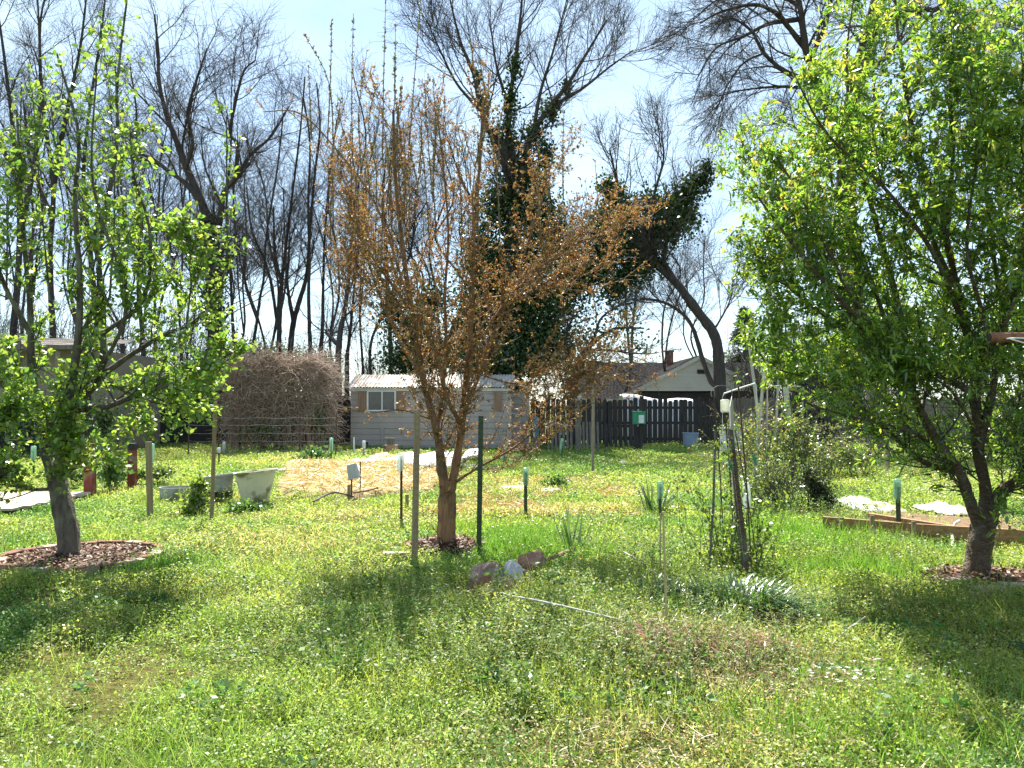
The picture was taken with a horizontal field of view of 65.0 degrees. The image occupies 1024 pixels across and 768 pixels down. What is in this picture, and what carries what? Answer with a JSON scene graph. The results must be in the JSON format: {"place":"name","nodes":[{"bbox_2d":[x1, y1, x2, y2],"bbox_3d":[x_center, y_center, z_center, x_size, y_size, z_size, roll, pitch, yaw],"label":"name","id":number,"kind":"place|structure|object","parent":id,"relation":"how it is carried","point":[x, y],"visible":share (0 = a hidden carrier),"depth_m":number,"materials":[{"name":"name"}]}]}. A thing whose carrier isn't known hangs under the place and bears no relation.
{"place":"outdoors","nodes":[
{"label":"outdoors","id":0,"kind":"place"},
{"bbox_2d":[0,405,1023,767],"bbox_3d":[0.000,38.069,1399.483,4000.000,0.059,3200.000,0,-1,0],"label":"ground","id":1,"kind":"structure","parent":0,"point":[110,683],"depth_m":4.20,"materials":[{"name":"plant"}]},
{"bbox_2d":[0,87,83,335],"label":"bare tree","id":2,"kind":"object","parent":1,"relation":"on","point":[29,254],"visible":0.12,"depth_m":37.63,"materials":[{"name":"brown plant"}]},
{"bbox_2d":[0,492,90,514],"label":"wooden platform","id":3,"kind":"structure","parent":1,"relation":"on","point":[24,501],"depth_m":11.78,"materials":[{"name":"grey wood"}]},
{"bbox_2d":[0,55,91,291],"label":"bare tree","id":4,"kind":"object","parent":1,"relation":"on","point":[33,205],"visible":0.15,"depth_m":37.61,"materials":[{"name":"brown plant"}]},
{"bbox_2d":[0,0,107,335],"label":"bare tree","id":5,"kind":"object","parent":1,"relation":"on","point":[8,86],"visible":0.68,"depth_m":33.30,"materials":[{"name":"brown plant"}]},
{"bbox_2d":[0,385,128,457],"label":"scrub","id":6,"kind":"object","parent":1,"relation":"on","point":[102,418],"visible":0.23,"depth_m":21.40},
{"bbox_2d":[23,78,108,317],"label":"bare tree","id":7,"kind":"object","parent":1,"relation":"on","point":[65,252],"visible":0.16,"depth_m":42.02,"materials":[{"name":"brown plant"}]},
{"bbox_2d":[0,0,133,337],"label":"bare tree","id":8,"kind":"object","parent":1,"relation":"on","point":[54,179],"visible":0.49,"depth_m":35.08,"materials":[{"name":"brown plant"}]},
{"bbox_2d":[1,540,154,568],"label":"mulch","id":9,"kind":"object","parent":1,"relation":"on","point":[92,556],"visible":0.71,"depth_m":7.47,"materials":[{"name":"wood"}]},
{"bbox_2d":[20,83,135,313],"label":"bare tree","id":10,"kind":"object","parent":1,"relation":"on","point":[70,244],"visible":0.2,"depth_m":42.50,"materials":[{"name":"brown plant"}]},
{"bbox_2d":[0,337,161,452],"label":"outbuilding","id":11,"kind":"structure","parent":1,"relation":"on","point":[63,347],"depth_m":24.51,"materials":[{"name":"grey wood"}]},
{"bbox_2d":[83,443,95,498],"bbox_3d":[-6.790,1.437,12.931,0.157,0.965,0.131,0,-1,0],"label":"painted post","id":12,"kind":"object","parent":1,"relation":"on","point":[89,482],"visible":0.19,"depth_m":12.87,"materials":[{"name":"red paint"}]},
{"bbox_2d":[0,247,182,356],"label":"brushwood","id":13,"kind":"object","parent":1,"relation":"on","point":[4,330],"visible":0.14,"depth_m":32.55,"materials":[{"name":"plant"}]},
{"bbox_2d":[35,94,161,353],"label":"bare tree","id":14,"kind":"object","parent":1,"relation":"on","point":[104,173],"visible":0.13,"depth_m":42.89,"materials":[{"name":"brown plant"}]},
{"bbox_2d":[32,0,165,324],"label":"bare tree","id":15,"kind":"object","parent":1,"relation":"on","point":[83,159],"visible":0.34,"depth_m":36.42,"materials":[{"name":"brown plant"}]},
{"bbox_2d":[96,456,134,490],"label":"leafy weed","id":16,"kind":"object","parent":1,"relation":"on","point":[110,475],"visible":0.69,"depth_m":13.50,"materials":[{"name":"green plant"}]},
{"bbox_2d":[68,464,175,486],"bbox_3d":[-7.172,1.681,14.682,1.966,0.475,0.839,0,-1,0],"label":"privet row","id":17,"kind":"object","parent":1,"relation":"on","point":[159,470],"visible":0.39,"depth_m":14.59,"materials":[{"name":"green plant"}]},
{"bbox_2d":[0,0,258,557],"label":"fruit tree","id":18,"kind":"object","parent":1,"relation":"on","point":[21,396],"visible":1,"depth_m":7.49,"materials":[{"name":"green plant"}]},
{"bbox_2d":[80,99,179,349],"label":"bare tree","id":19,"kind":"object","parent":1,"relation":"on","point":[124,193],"visible":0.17,"depth_m":40.88,"materials":[{"name":"brown plant"}]},
{"bbox_2d":[127,443,137,487],"bbox_3d":[-6.631,1.491,14.032,0.135,0.914,0.130,0,-1,0],"label":"painted post","id":20,"kind":"object","parent":1,"relation":"on","point":[132,478],"visible":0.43,"depth_m":13.98,"materials":[{"name":"red paint"}]},
{"bbox_2d":[93,11,205,355],"bbox_3d":[-16.390,-7.286,36.925,6.604,19.697,4.564,-1,-2,23],"label":"bare tree","id":21,"kind":"object","parent":1,"relation":"on","point":[158,190],"visible":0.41,"depth_m":36.75,"materials":[{"name":"brown plant"}]},
{"bbox_2d":[145,442,153,518],"bbox_3d":[-4.805,1.312,10.653,0.100,1.095,0.060,0,-1,0],"label":"wooden post","id":22,"kind":"object","parent":1,"relation":"on","point":[149,479],"visible":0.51,"depth_m":10.63,"materials":[{"name":"brown wood"}]},
{"bbox_2d":[102,79,225,357],"bbox_3d":[-16.194,-6.109,38.219,6.964,17.411,4.692,-1,-2,27],"label":"bare tree","id":23,"kind":"object","parent":1,"relation":"on","point":[148,182],"visible":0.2,"depth_m":38.32,"materials":[{"name":"brown plant"}]},
{"bbox_2d":[125,45,229,325],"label":"bare tree","id":24,"kind":"object","parent":1,"relation":"on","point":[179,306],"visible":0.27,"depth_m":43.16,"materials":[{"name":"brown plant"}]},
{"bbox_2d":[64,273,300,401],"bbox_3d":[-13.302,-1.041,31.998,9.442,6.881,6.141,0,-1,0],"label":"brushwood","id":25,"kind":"object","parent":1,"relation":"on","point":[191,342],"visible":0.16,"depth_m":31.61,"materials":[{"name":"plant"}]},
{"bbox_2d":[51,0,322,400],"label":"bare tree","id":26,"kind":"object","parent":1,"relation":"on","point":[192,186],"visible":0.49,"depth_m":32.91,"materials":[{"name":"brown plant"}]},
{"bbox_2d":[168,470,218,517],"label":"leafy weed","id":27,"kind":"object","parent":1,"relation":"on","point":[196,497],"visible":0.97,"depth_m":10.79,"materials":[{"name":"green plant"}]},
{"bbox_2d":[144,46,242,357],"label":"bare tree","id":28,"kind":"object","parent":1,"relation":"on","point":[176,66],"visible":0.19,"depth_m":42.23,"materials":[{"name":"brown plant"}]},
{"bbox_2d":[209,402,216,521],"bbox_3d":[-3.742,1.033,10.082,0.085,1.623,0.052,0,-1,0],"label":"metal post","id":29,"kind":"object","parent":1,"relation":"on","point":[213,463],"visible":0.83,"depth_m":10.06,"materials":[{"name":"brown metal"}]},
{"bbox_2d":[163,71,265,351],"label":"bare tree","id":30,"kind":"object","parent":1,"relation":"on","point":[232,310],"visible":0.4,"depth_m":35.07,"materials":[{"name":"brown plant"}]},
{"bbox_2d":[205,472,235,503],"bbox_3d":[-4.492,1.589,12.315,0.501,0.466,0.398,0,-1,0],"label":"planter tub","id":31,"kind":"object","parent":1,"relation":"on","point":[222,481],"visible":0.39,"depth_m":12.18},
{"bbox_2d":[209,98,275,352],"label":"bare tree","id":32,"kind":"object","parent":1,"relation":"on","point":[259,323],"visible":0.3,"depth_m":37.05,"materials":[{"name":"brown plant"}]},
{"bbox_2d":[196,79,291,338],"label":"bare tree","id":33,"kind":"object","parent":1,"relation":"on","point":[243,326],"visible":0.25,"depth_m":42.80,"materials":[{"name":"brown plant"}]},
{"bbox_2d":[217,495,271,516],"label":"leafy weed","id":34,"kind":"object","parent":1,"relation":"on","point":[240,506],"visible":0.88,"depth_m":10.90,"materials":[{"name":"green plant"}]},
{"bbox_2d":[160,396,350,445],"bbox_3d":[-13.808,1.339,28.055,16.397,1.858,0.160,0,-1,0],"label":"wire fence","id":35,"kind":"object","parent":1,"relation":"on","point":[202,435],"visible":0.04,"depth_m":27.97,"materials":[{"name":"metal"}]},
{"bbox_2d":[233,468,277,503],"bbox_3d":[-3.868,1.546,12.118,0.655,0.542,0.585,0,-1,0],"label":"planter tub","id":36,"kind":"object","parent":1,"relation":"on","point":[254,485],"visible":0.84,"depth_m":11.93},
{"bbox_2d":[188,414,336,453],"bbox_3d":[-6.976,1.487,22.466,4.180,1.300,0.041,0,-1,0],"label":"wire fence","id":37,"kind":"object","parent":1,"relation":"on","point":[260,417],"visible":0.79,"depth_m":22.45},
{"bbox_2d":[197,56,331,403],"bbox_3d":[-10.770,-5.759,33.860,6.431,16.485,5.445,0,-2,13],"label":"bare tree","id":38,"kind":"object","parent":1,"relation":"on","point":[278,316],"visible":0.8,"depth_m":33.70,"materials":[{"name":"brown plant"}]},
{"bbox_2d":[214,95,323,347],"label":"bare tree","id":39,"kind":"object","parent":1,"relation":"on","point":[274,333],"visible":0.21,"depth_m":41.45,"materials":[{"name":"brown plant"}]},
{"bbox_2d":[220,75,320,353],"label":"bare tree","id":40,"kind":"object","parent":1,"relation":"on","point":[260,295],"visible":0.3,"depth_m":36.28,"materials":[{"name":"brown plant"}]},
{"bbox_2d":[205,334,359,451],"bbox_3d":[-7.200,0.547,24.891,4.863,4.387,3.406,0,-1,0],"label":"vine thicket","id":41,"kind":"object","parent":1,"relation":"on","point":[260,379],"visible":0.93,"depth_m":24.58,"materials":[{"name":"plant"}]},
{"bbox_2d":[235,55,358,396],"bbox_3d":[-9.312,-6.245,34.167,3.987,17.472,5.612,-1,-2,32],"label":"bare tree","id":42,"kind":"object","parent":1,"relation":"on","point":[293,314],"visible":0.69,"depth_m":34.71,"materials":[{"name":"brown plant"}]},
{"bbox_2d":[250,54,347,398],"bbox_3d":[-9.025,-5.998,34.529,4.790,16.996,5.106,0,-1,0],"label":"bare tree","id":43,"kind":"object","parent":1,"relation":"on","point":[309,273],"visible":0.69,"depth_m":34.08,"materials":[{"name":"brown plant"}]},
{"bbox_2d":[274,118,359,365],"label":"bare tree","id":44,"kind":"object","parent":1,"relation":"on","point":[329,271],"visible":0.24,"depth_m":38.05,"materials":[{"name":"brown plant"}]},
{"bbox_2d":[237,328,398,408],"bbox_3d":[-8.760,-0.071,35.945,9.394,5.149,5.273,0,-1,0],"label":"brushwood","id":45,"kind":"object","parent":1,"relation":"on","point":[333,359],"visible":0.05,"depth_m":35.48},
{"bbox_2d":[288,70,368,388],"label":"bare tree","id":46,"kind":"object","parent":1,"relation":"on","point":[323,273],"visible":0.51,"depth_m":36.09,"materials":[{"name":"brown plant"}]},
{"bbox_2d":[271,105,415,396],"bbox_3d":[-6.609,-4.342,31.963,7.341,13.558,5.060,-1,-2,45],"label":"bare tree","id":47,"kind":"object","parent":1,"relation":"on","point":[341,328],"visible":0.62,"depth_m":31.83,"materials":[{"name":"brown plant"}]},
{"bbox_2d":[313,174,410,398],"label":"bare tree","id":48,"kind":"object","parent":1,"relation":"on","point":[351,315],"visible":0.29,"depth_m":33.00,"materials":[{"name":"brown plant"}]},
{"bbox_2d":[320,40,414,374],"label":"bare tree","id":49,"kind":"object","parent":1,"relation":"on","point":[376,126],"visible":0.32,"depth_m":37.58,"materials":[{"name":"brown plant"}]},
{"bbox_2d":[338,106,434,370],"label":"bare tree","id":50,"kind":"object","parent":1,"relation":"on","point":[373,333],"visible":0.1,"depth_m":39.42,"materials":[{"name":"brown plant"}]},
{"bbox_2d":[331,109,456,374],"bbox_3d":[-5.529,-5.368,38.575,5.342,15.957,5.820,-1,-2,41],"label":"bare tree","id":51,"kind":"object","parent":1,"relation":"on","point":[420,192],"visible":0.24,"depth_m":38.46,"materials":[{"name":"brown plant"}]},
{"bbox_2d":[359,84,456,373],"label":"bare tree","id":52,"kind":"object","parent":1,"relation":"on","point":[412,190],"visible":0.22,"depth_m":42.54,"materials":[{"name":"brown plant"}]},
{"bbox_2d":[355,263,464,374],"bbox_3d":[-3.594,-1.266,32.058,5.276,7.277,3.506,0,-1,0],"label":"evergreen shrub","id":53,"kind":"object","parent":1,"relation":"on","point":[395,358],"visible":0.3,"depth_m":31.79,"materials":[{"name":"plant"}]},
{"bbox_2d":[411,411,420,561],"bbox_3d":[-0.914,1.017,7.648,0.084,1.527,0.052,0,-1,0],"label":"wooden post","id":54,"kind":"object","parent":1,"relation":"on","point":[415,496],"visible":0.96,"depth_m":7.63,"materials":[{"name":"wood"}]},
{"bbox_2d":[348,451,483,467],"bbox_3d":[-2.560,1.915,20.579,3.848,0.242,4.836,0,-1,0],"label":"plastic sheet","id":55,"kind":"object","parent":1,"relation":"on","point":[425,459],"visible":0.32,"depth_m":19.91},
{"bbox_2d":[327,280,521,396],"bbox_3d":[-3.192,-1.365,35.548,10.677,7.720,6.090,0,-1,0],"label":"brushwood","id":56,"kind":"object","parent":1,"relation":"on","point":[371,363],"visible":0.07,"depth_m":35.69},
{"bbox_2d":[372,116,483,372],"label":"bare tree","id":57,"kind":"object","parent":1,"relation":"on","point":[429,265],"visible":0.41,"depth_m":36.53,"materials":[{"name":"brown plant"}]},
{"bbox_2d":[346,374,531,449],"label":"metal shed","id":58,"kind":"structure","parent":1,"relation":"on","point":[375,392],"depth_m":25.98,"materials":[{"name":"grey metal"}]},
{"bbox_2d":[367,390,395,410],"bbox_3d":[-4.216,0.544,25.965,0.941,0.685,0.060,0,-1,0],"label":"window","id":59,"kind":"structure","parent":58,"relation":"in","point":[376,400],"depth_m":25.97,"materials":[{"name":"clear glass"}]},
{"bbox_2d":[408,533,482,555],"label":"mulch","id":60,"kind":"object","parent":1,"relation":"on","point":[460,543],"visible":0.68,"depth_m":8.16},
{"bbox_2d":[398,86,500,373],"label":"bare tree","id":61,"kind":"object","parent":1,"relation":"on","point":[438,222],"visible":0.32,"depth_m":37.13,"materials":[{"name":"brown plant"}]},
{"bbox_2d":[272,453,642,516],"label":"straw mulch","id":62,"kind":"object","parent":1,"relation":"on","point":[318,466],"visible":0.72,"depth_m":14.44,"materials":[{"name":"plant"}]},
{"bbox_2d":[246,0,676,543],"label":"young tree","id":63,"kind":"object","parent":1,"relation":"on","point":[446,527],"visible":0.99,"depth_m":8.27,"materials":[{"name":"orange plant"}]},
{"bbox_2d":[476,416,483,556],"bbox_3d":[-0.320,1.055,8.017,0.072,1.471,0.052,0,-1,0],"label":"metal post","id":64,"kind":"object","parent":1,"relation":"on","point":[479,482],"visible":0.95,"depth_m":8.00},
{"bbox_2d":[468,562,501,597],"bbox_3d":[-0.202,1.501,6.089,0.258,0.309,0.250,0,-1,0],"label":"stone","id":65,"kind":"object","parent":1,"relation":"on","point":[479,570],"visible":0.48,"depth_m":6.02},
{"bbox_2d":[448,332,566,430],"bbox_3d":[-0.370,0.154,29.992,4.891,4.329,3.805,0,-1,0],"label":"evergreen shrub","id":66,"kind":"object","parent":1,"relation":"on","point":[506,354],"visible":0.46,"depth_m":29.65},
{"bbox_2d":[0,440,1023,767],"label":"lawn weeds","id":67,"kind":"object","parent":1,"relation":"on","point":[664,468],"visible":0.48,"depth_m":5.50,"materials":[{"name":"plant"}]},
{"bbox_2d":[0,440,1023,767],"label":"tall weeds","id":68,"kind":"object","parent":1,"relation":"on","point":[508,650],"visible":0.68,"depth_m":4.94,"materials":[{"name":"plant"}]},
{"bbox_2d":[517,550,546,575],"bbox_3d":[0.172,1.554,6.903,0.252,0.244,0.201,0,-1,0],"label":"stone","id":69,"kind":"object","parent":1,"relation":"on","point":[532,557],"visible":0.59,"depth_m":6.84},
{"bbox_2d":[368,0,703,396],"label":"ivy clad tree","id":70,"kind":"object","parent":1,"relation":"on","point":[533,315],"visible":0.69,"depth_m":30.81,"materials":[{"name":"green plant"}]},
{"bbox_2d":[546,421,572,450],"bbox_3d":[1.532,1.675,25.791,0.851,1.003,0.260,0,-1,0],"label":"pallet","id":71,"kind":"object","parent":1,"relation":"on","point":[567,436],"visible":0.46,"depth_m":25.75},
{"bbox_2d":[553,504,596,549],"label":"spiky plant","id":72,"kind":"object","parent":1,"relation":"on","point":[568,534],"visible":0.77,"depth_m":7.87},
{"bbox_2d":[574,422,599,449],"bbox_3d":[2.410,1.696,25.791,0.798,0.961,0.260,0,-1,0],"label":"pallet","id":73,"kind":"object","parent":1,"relation":"on","point":[583,425],"visible":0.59,"depth_m":25.77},
{"bbox_2d":[603,424,632,450],"bbox_3d":[3.416,1.728,25.790,0.958,0.897,0.260,0,-1,0],"label":"pallet","id":74,"kind":"object","parent":1,"relation":"on","point":[616,437],"visible":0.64,"depth_m":25.77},
{"bbox_2d":[553,276,685,399],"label":"budding tree","id":75,"kind":"object","parent":1,"relation":"on","point":[627,330],"visible":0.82,"depth_m":29.39,"materials":[{"name":"brown plant"}]},
{"bbox_2d":[531,397,721,447],"bbox_3d":[4.002,1.366,28.054,6.704,1.802,0.160,0,-1,0],"label":"picket fence","id":76,"kind":"object","parent":1,"relation":"on","point":[695,419],"visible":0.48,"depth_m":27.98,"materials":[{"name":"wood"}]},
{"bbox_2d":[596,190,673,392],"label":"bare tree","id":77,"kind":"object","parent":1,"relation":"on","point":[636,314],"visible":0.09,"depth_m":38.46,"materials":[{"name":"brown plant"}]},
{"bbox_2d":[274,488,1003,767],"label":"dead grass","id":78,"kind":"structure","parent":1,"relation":"on","point":[763,637],"depth_m":4.38,"materials":[{"name":"plant"}]},
{"bbox_2d":[536,75,760,437],"bbox_3d":[5.255,-4.368,29.812,9.087,13.493,5.526,0,-1,0],"label":"leaning tree","id":79,"kind":"object","parent":1,"relation":"on","point":[678,212],"visible":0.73,"depth_m":29.86,"materials":[{"name":"green plant"}]},
{"bbox_2d":[630,480,679,510],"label":"iris clump","id":80,"kind":"object","parent":1,"relation":"on","point":[648,500],"visible":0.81,"depth_m":11.29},
{"bbox_2d":[618,394,692,442],"bbox_3d":[5.350,1.327,29.971,2.588,1.912,1.639,0,-1,0],"label":"tarp","id":81,"kind":"object","parent":1,"relation":"on","point":[622,397],"visible":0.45,"depth_m":29.37,"materials":[{"name":"white plastic"}]},
{"bbox_2d":[603,570,728,624],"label":"strap leaf clump","id":82,"kind":"object","parent":1,"relation":"on","point":[659,589],"visible":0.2,"depth_m":5.72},
{"bbox_2d":[565,350,774,437],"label":"neighbour house","id":83,"kind":"structure","parent":1,"relation":"on","point":[689,380],"depth_m":37.10,"materials":[{"name":"grey"}]},
{"bbox_2d":[624,668,725,709],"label":"leafy weed","id":84,"kind":"object","parent":1,"relation":"on","point":[661,683],"visible":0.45,"depth_m":4.06,"materials":[{"name":"green plant"}]},
{"bbox_2d":[617,214,745,391],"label":"bare tree","id":85,"kind":"object","parent":1,"relation":"on","point":[673,310],"visible":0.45,"depth_m":39.06,"materials":[{"name":"brown plant"}]},
{"bbox_2d":[651,191,739,356],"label":"bare tree","id":86,"kind":"object","parent":1,"relation":"on","point":[703,284],"visible":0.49,"depth_m":43.40,"materials":[{"name":"brown plant"}]},
{"bbox_2d":[671,387,791,581],"bbox_3d":[1.983,0.897,7.217,1.061,1.722,1.129,0,-1,0],"label":"shrub","id":87,"kind":"object","parent":1,"relation":"on","point":[737,538],"visible":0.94,"depth_m":7.16,"materials":[{"name":"green plant"}]},
{"bbox_2d":[659,564,840,635],"bbox_3d":[1.563,1.606,5.685,1.393,0.551,1.241,0,-1,0],"label":"strap leaf clump","id":88,"kind":"object","parent":1,"relation":"on","point":[764,596],"visible":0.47,"depth_m":5.58,"materials":[{"name":"plant"}]},
{"bbox_2d":[724,305,779,394],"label":"conifer","id":89,"kind":"object","parent":1,"relation":"on","point":[738,349],"visible":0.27,"depth_m":47.94,"materials":[{"name":"green plant"}]},
{"bbox_2d":[687,396,821,479],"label":"bramble","id":90,"kind":"object","parent":1,"relation":"on","point":[738,437],"visible":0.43,"depth_m":16.09,"materials":[{"name":"green plant"}]},
{"bbox_2d":[716,441,828,510],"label":"bramble","id":91,"kind":"object","parent":1,"relation":"on","point":[770,478],"visible":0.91,"depth_m":11.41,"materials":[{"name":"green plant"}]},
{"bbox_2d":[698,392,848,487],"bbox_3d":[4.727,1.006,14.174,2.216,1.739,2.666,-1,-2,33],"label":"bramble","id":92,"kind":"object","parent":1,"relation":"on","point":[787,450],"visible":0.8,"depth_m":14.05,"materials":[{"name":"green plant"}]},
{"bbox_2d":[757,307,855,447],"bbox_3d":[9.840,-0.289,26.240,3.681,5.025,2.787,0,-1,0],"label":"scrub","id":93,"kind":"object","parent":1,"relation":"on","point":[820,422],"visible":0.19,"depth_m":25.78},
{"bbox_2d":[701,308,933,413],"bbox_3d":[12.783,-0.456,32.840,10.227,5.760,5.934,0,-1,0],"label":"brushwood","id":94,"kind":"object","parent":1,"relation":"on","point":[746,380],"visible":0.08,"depth_m":32.76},
{"bbox_2d":[795,461,844,513],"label":"dark shrub","id":95,"kind":"object","parent":1,"relation":"on","point":[817,490],"visible":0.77,"depth_m":11.21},
{"bbox_2d":[641,0,1023,434],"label":"oak tree","id":96,"kind":"object","parent":1,"relation":"on","point":[728,17],"visible":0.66,"depth_m":30.01,"materials":[{"name":"brown plant"}]},
{"bbox_2d":[789,424,898,478],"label":"bramble","id":97,"kind":"object","parent":1,"relation":"on","point":[845,454],"visible":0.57,"depth_m":16.00,"materials":[{"name":"green plant"}]},
{"bbox_2d":[702,0,1023,575],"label":"peach tree","id":98,"kind":"object","parent":1,"relation":"on","point":[885,342],"visible":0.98,"depth_m":6.54,"materials":[{"name":"green plant"}]},
{"bbox_2d":[729,319,1006,428],"bbox_3d":[14.591,-0.127,30.978,12.072,5.350,6.279,0,-1,0],"label":"scrub","id":99,"kind":"object","parent":1,"relation":"on","point":[771,389],"visible":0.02,"depth_m":30.94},
{"bbox_2d":[728,397,1022,443],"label":"board fence","id":100,"kind":"object","parent":1,"relation":"on","point":[745,402],"visible":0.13,"depth_m":28.98,"materials":[{"name":"wood"}]},
{"bbox_2d":[824,508,1016,528],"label":"bed soil","id":101,"kind":"structure","parent":1,"relation":"on","point":[943,519],"depth_m":10.23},
{"bbox_2d":[839,496,905,511],"bbox_3d":[5.039,1.698,11.512,0.663,0.104,1.479,0,-1,0],"label":"plastic sheet","id":102,"kind":"object","parent":101,"relation":"on","point":[888,508],"visible":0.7,"depth_m":11.14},
{"bbox_2d":[823,515,1023,547],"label":"raised bed","id":103,"kind":"object","parent":1,"relation":"on","point":[1006,535],"visible":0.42,"depth_m":8.81,"materials":[{"name":"brown wood"}]},
{"bbox_2d":[913,501,967,514],"bbox_3d":[5.987,1.697,11.033,0.640,0.103,0.982,0,-1,0],"label":"plastic sheet","id":104,"kind":"object","parent":1,"relation":"on","point":[950,510],"visible":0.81,"depth_m":10.95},
{"bbox_2d":[874,379,1023,463],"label":"scrub","id":105,"kind":"object","parent":1,"relation":"on","point":[966,450],"visible":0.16,"depth_m":19.84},
{"bbox_2d":[919,563,1023,584],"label":"mulch","id":106,"kind":"object","parent":1,"relation":"on","point":[1013,578],"visible":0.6,"depth_m":6.71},
{"bbox_2d":[986,332,1023,342],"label":"clothes line pole","id":107,"kind":"object","parent":1,"relation":"on","point":[1004,336],"visible":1,"depth_m":5.18,"materials":[{"name":"wood"}]},
{"bbox_2d":[0,0,1023,404],"label":"sky","id":108,"kind":"structure","parent":0,"point":[313,18],"materials":[{"name":"blue"}]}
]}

